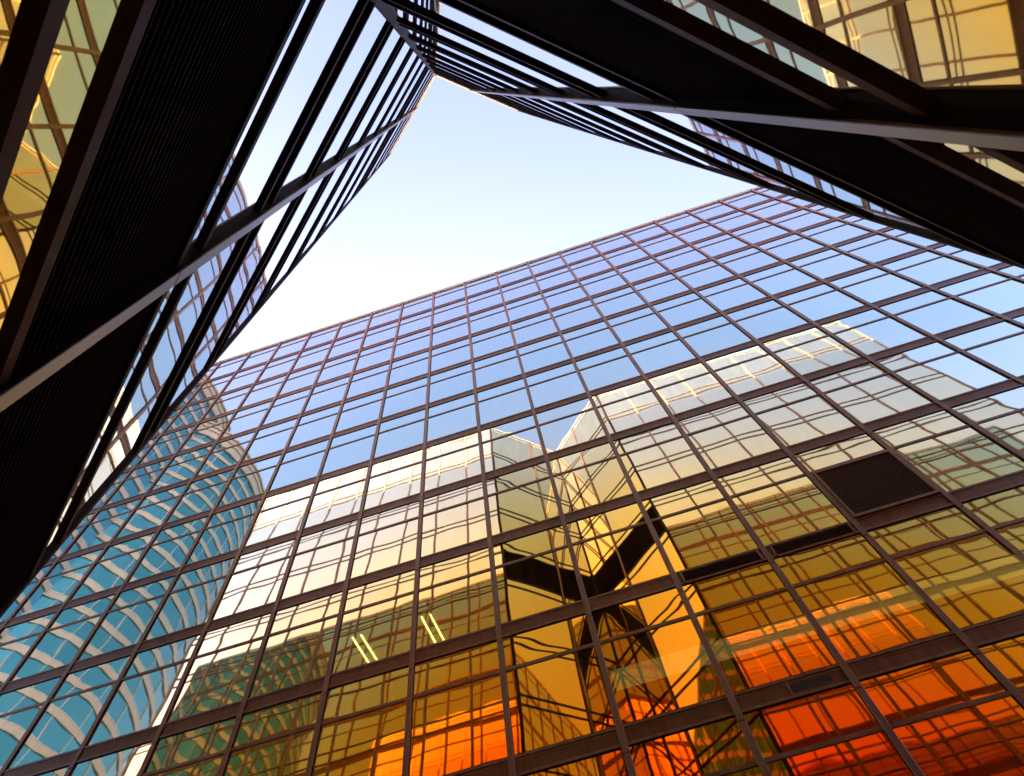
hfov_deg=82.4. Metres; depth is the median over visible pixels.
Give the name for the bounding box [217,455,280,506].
window
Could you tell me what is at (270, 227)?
window
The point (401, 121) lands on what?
window
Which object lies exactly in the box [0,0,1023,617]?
notched tower
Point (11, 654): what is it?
window
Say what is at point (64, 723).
window
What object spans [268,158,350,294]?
window
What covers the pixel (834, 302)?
window
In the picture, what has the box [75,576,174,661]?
window
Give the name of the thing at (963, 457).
window
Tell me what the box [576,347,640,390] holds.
window
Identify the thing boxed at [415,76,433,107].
window
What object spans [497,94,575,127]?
window
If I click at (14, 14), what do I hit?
window
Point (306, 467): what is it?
window
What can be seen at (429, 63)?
window
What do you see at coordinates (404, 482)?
window
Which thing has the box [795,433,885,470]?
window
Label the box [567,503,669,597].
window
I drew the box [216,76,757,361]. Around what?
sky
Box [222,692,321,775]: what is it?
window
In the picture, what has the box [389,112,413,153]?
window
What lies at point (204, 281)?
window
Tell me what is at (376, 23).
window
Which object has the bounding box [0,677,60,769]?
window
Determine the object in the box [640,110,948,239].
window
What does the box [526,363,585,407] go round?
window
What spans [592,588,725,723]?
window
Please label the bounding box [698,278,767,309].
window
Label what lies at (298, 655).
window
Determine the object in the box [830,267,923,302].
window
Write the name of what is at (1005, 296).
window
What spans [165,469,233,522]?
window
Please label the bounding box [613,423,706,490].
window
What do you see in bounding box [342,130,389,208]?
window
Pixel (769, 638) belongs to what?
window
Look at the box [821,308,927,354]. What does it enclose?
window
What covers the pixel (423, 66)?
window
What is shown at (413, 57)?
window
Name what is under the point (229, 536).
window
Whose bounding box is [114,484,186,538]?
window
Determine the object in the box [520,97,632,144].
window
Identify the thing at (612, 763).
window
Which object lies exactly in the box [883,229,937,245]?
window
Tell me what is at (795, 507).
window
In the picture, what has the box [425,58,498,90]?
window
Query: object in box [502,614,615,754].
window
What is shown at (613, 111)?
window
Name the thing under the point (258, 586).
window
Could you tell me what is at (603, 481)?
window
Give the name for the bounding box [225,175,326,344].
window
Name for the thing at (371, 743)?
window
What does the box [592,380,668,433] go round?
window
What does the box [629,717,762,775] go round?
window
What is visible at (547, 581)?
window
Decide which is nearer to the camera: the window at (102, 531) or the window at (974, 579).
the window at (974, 579)
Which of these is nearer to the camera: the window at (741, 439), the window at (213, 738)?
the window at (213, 738)
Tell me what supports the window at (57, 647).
in the office building
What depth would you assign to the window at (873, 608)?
13.76 m
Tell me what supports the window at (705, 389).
in the office building
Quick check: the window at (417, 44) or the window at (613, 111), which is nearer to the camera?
the window at (613, 111)
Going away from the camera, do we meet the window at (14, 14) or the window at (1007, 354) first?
the window at (14, 14)
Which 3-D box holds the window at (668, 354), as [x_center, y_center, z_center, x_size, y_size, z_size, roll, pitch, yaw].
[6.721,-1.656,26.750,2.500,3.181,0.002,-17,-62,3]
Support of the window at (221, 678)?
in the office building
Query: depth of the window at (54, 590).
24.66 m
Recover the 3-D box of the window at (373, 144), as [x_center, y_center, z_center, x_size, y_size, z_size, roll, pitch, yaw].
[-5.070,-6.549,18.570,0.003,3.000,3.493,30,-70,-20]
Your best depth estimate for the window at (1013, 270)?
23.92 m
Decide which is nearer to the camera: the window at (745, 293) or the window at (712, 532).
the window at (712, 532)
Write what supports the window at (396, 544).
in the office building
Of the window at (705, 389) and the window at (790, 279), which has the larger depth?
the window at (790, 279)
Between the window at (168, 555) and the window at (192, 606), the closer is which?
the window at (192, 606)
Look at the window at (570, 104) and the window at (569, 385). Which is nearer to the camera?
the window at (570, 104)
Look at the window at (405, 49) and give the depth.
11.93 m
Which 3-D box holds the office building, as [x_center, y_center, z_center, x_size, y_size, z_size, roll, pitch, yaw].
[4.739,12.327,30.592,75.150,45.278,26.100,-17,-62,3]
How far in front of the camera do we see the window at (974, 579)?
13.76 m
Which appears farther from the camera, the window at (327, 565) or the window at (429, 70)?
the window at (429, 70)
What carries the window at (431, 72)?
in the notched tower
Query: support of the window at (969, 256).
in the office building
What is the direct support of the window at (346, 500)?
in the office building
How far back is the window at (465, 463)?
23.86 m
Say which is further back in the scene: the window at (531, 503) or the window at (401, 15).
the window at (531, 503)
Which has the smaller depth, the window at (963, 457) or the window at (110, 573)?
the window at (963, 457)
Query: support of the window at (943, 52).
in the notched tower
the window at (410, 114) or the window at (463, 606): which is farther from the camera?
the window at (410, 114)
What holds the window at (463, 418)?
in the office building
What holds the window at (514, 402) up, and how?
in the office building
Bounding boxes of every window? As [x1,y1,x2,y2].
[0,0,33,105]
[0,565,51,621]
[0,613,54,683]
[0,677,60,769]
[6,656,130,769]
[9,595,114,681]
[12,549,102,617]
[37,766,68,775]
[51,513,94,558]
[64,499,139,554]
[69,532,155,599]
[69,742,151,775]
[72,236,242,522]
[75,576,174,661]
[85,635,199,745]
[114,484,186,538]
[127,516,207,582]
[143,558,234,640]
[143,717,235,775]
[164,199,294,415]
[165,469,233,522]
[166,613,270,721]
[185,500,260,564]
[209,0,362,240]
[211,539,295,619]
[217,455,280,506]
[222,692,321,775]
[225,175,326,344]
[243,483,313,546]
[248,592,341,697]
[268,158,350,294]
[268,440,328,490]
[277,7,387,196]
[280,520,356,599]
[299,146,366,258]
[303,466,367,527]
[311,666,408,775]
[318,29,400,170]
[320,424,376,474]
[324,137,379,229]
[331,570,414,673]
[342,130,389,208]
[345,42,410,152]
[349,501,418,578]
[363,449,422,509]
[364,52,417,140]
[366,121,401,180]
[373,409,424,457]
[375,117,406,170]
[379,58,421,131]
[381,114,410,163]
[389,5,580,92]
[389,64,425,124]
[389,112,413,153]
[400,0,637,94]
[403,70,429,115]
[405,28,546,91]
[408,72,431,112]
[408,641,506,775]
[412,74,432,109]
[414,42,526,91]
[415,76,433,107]
[415,548,494,648]
[420,51,509,90]
[420,482,486,556]
[424,432,480,490]
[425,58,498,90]
[426,394,476,441]
[429,63,488,89]
[477,378,530,424]
[481,415,542,471]
[486,462,558,535]
[487,93,545,118]
[493,526,581,623]
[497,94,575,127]
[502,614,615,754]
[509,96,601,135]
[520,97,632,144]
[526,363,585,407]
[527,749,628,775]
[536,398,605,452]
[537,99,675,157]
[549,443,631,513]
[559,101,734,175]
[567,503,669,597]
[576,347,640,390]
[589,104,815,199]
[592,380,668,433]
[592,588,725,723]
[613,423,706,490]
[626,331,695,373]
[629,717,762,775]
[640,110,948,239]
[642,480,758,571]
[649,362,732,413]
[676,316,752,355]
[678,403,780,468]
[682,561,837,692]
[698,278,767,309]
[705,345,796,394]
[718,457,849,545]
[727,299,808,338]
[742,0,1023,107]
[743,382,856,445]
[743,684,914,775]
[744,263,817,294]
[763,327,861,374]
[774,533,951,660]
[778,283,865,320]
[790,249,868,278]
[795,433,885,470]
[810,362,932,422]
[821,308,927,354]
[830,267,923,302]
[836,234,919,262]
[860,650,1023,775]
[867,506,1023,627]
[873,410,1023,491]
[876,341,1010,399]
[879,290,994,333]
[881,251,981,284]
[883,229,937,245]
[935,245,1000,266]
[939,272,1023,313]
[944,320,1023,376]
[952,386,1023,453]
[962,486,1023,552]
[979,635,1023,695]
[998,266,1023,278]
[1013,315,1023,323]
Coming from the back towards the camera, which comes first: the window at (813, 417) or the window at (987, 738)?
the window at (813, 417)
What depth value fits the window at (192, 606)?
21.12 m
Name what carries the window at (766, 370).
in the office building
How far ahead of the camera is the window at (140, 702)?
17.90 m
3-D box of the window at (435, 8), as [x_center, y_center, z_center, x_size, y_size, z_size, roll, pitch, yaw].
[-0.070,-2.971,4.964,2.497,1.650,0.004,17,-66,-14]
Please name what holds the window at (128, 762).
in the office building
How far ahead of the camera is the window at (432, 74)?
34.58 m
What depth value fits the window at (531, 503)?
20.54 m
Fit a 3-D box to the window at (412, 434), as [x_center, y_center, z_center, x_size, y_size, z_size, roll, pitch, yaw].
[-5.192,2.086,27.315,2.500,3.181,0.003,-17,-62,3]
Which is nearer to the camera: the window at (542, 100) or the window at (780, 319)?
the window at (542, 100)
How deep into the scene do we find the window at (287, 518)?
24.20 m
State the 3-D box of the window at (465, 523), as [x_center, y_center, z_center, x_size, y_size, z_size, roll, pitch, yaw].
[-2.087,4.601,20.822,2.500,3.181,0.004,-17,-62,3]
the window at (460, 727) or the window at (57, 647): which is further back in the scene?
the window at (57, 647)
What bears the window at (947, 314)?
in the office building
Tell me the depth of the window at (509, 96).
18.82 m
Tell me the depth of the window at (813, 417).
20.08 m
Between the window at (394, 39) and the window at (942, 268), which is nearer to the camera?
the window at (394, 39)
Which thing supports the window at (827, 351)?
in the office building
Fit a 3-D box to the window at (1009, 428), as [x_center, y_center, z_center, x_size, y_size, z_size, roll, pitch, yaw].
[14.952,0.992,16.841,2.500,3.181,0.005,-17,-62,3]
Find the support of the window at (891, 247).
in the office building
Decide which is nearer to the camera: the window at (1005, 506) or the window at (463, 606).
the window at (1005, 506)
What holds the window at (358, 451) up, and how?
in the office building
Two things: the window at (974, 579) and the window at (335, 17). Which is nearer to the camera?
the window at (335, 17)
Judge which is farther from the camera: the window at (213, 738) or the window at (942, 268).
the window at (942, 268)
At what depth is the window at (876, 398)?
19.97 m
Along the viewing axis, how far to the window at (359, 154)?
15.76 m
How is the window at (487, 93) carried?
in the notched tower
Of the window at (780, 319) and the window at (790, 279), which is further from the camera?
the window at (790, 279)
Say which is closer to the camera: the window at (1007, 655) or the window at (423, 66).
the window at (1007, 655)
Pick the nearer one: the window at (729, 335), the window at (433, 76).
the window at (729, 335)
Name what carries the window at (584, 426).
in the office building
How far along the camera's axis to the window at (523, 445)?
23.75 m
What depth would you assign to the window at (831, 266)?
29.36 m
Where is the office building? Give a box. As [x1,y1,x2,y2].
[0,186,1023,775]
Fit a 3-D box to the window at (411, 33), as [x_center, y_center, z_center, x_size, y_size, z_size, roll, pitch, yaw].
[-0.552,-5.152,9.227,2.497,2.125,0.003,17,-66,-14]
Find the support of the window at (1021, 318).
in the office building
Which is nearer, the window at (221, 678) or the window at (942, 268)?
the window at (221, 678)
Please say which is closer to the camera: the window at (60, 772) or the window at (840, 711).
the window at (840, 711)
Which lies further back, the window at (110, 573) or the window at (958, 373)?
the window at (110, 573)
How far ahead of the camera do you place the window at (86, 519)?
27.96 m
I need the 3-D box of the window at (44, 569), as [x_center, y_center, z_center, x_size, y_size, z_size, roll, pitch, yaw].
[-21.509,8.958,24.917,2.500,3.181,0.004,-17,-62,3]
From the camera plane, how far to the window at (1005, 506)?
14.69 m
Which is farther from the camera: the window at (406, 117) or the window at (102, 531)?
the window at (406, 117)
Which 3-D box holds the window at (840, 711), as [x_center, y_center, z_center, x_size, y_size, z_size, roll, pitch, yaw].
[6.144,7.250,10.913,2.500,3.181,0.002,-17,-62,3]
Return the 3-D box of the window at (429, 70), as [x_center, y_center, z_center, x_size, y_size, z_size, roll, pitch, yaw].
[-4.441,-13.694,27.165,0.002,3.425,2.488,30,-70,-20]
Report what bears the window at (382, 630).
in the office building

